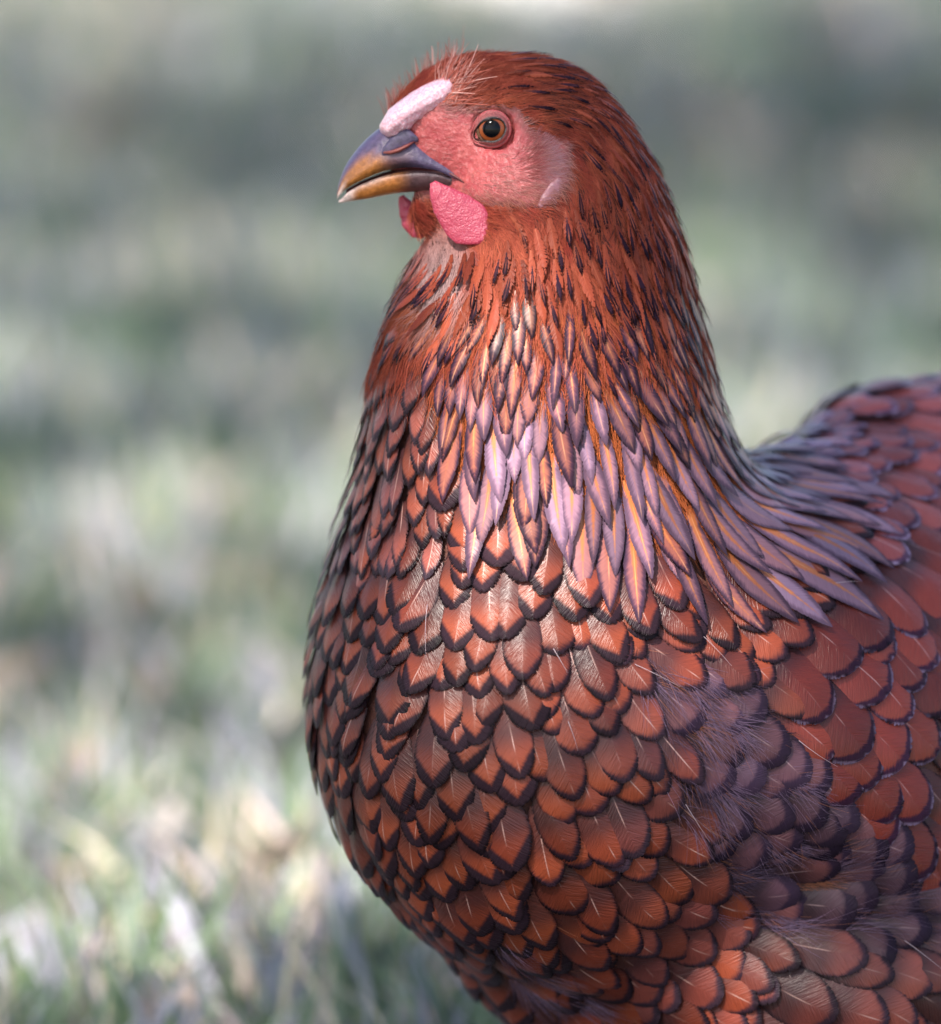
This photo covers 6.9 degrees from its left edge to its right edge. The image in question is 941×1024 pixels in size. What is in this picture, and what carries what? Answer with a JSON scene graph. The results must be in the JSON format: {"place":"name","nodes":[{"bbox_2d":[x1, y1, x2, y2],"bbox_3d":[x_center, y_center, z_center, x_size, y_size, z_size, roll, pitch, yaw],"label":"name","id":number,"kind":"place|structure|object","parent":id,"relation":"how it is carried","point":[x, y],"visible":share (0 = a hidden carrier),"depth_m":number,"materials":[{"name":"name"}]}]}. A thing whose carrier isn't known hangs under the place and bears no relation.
{"place":"outdoors","nodes":[
{"label":"outdoors","id":0,"kind":"place"},
{"bbox_2d":[0,0,940,1023],"bbox_3d":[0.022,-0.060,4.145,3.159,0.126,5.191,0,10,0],"label":"grass","id":1,"kind":"structure","parent":0,"point":[196,308],"depth_m":4.29,"materials":[{"name":"green plant"}]},
{"bbox_2d":[0,0,940,982],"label":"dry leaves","id":2,"kind":"object","parent":1,"relation":"on","point":[102,108],"visible":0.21,"depth_m":4.47,"materials":[{"name":"beige plant"}]},
{"bbox_2d":[302,30,940,1023],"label":"hen","id":3,"kind":"object","parent":1,"relation":"on","point":[622,684],"visible":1,"depth_m":2.48,"materials":[{"name":"brown"}]},
{"bbox_2d":[534,0,634,19],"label":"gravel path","id":4,"kind":"structure","parent":0,"point":[579,7],"depth_m":6.15,"materials":[{"name":"grey gravel"}]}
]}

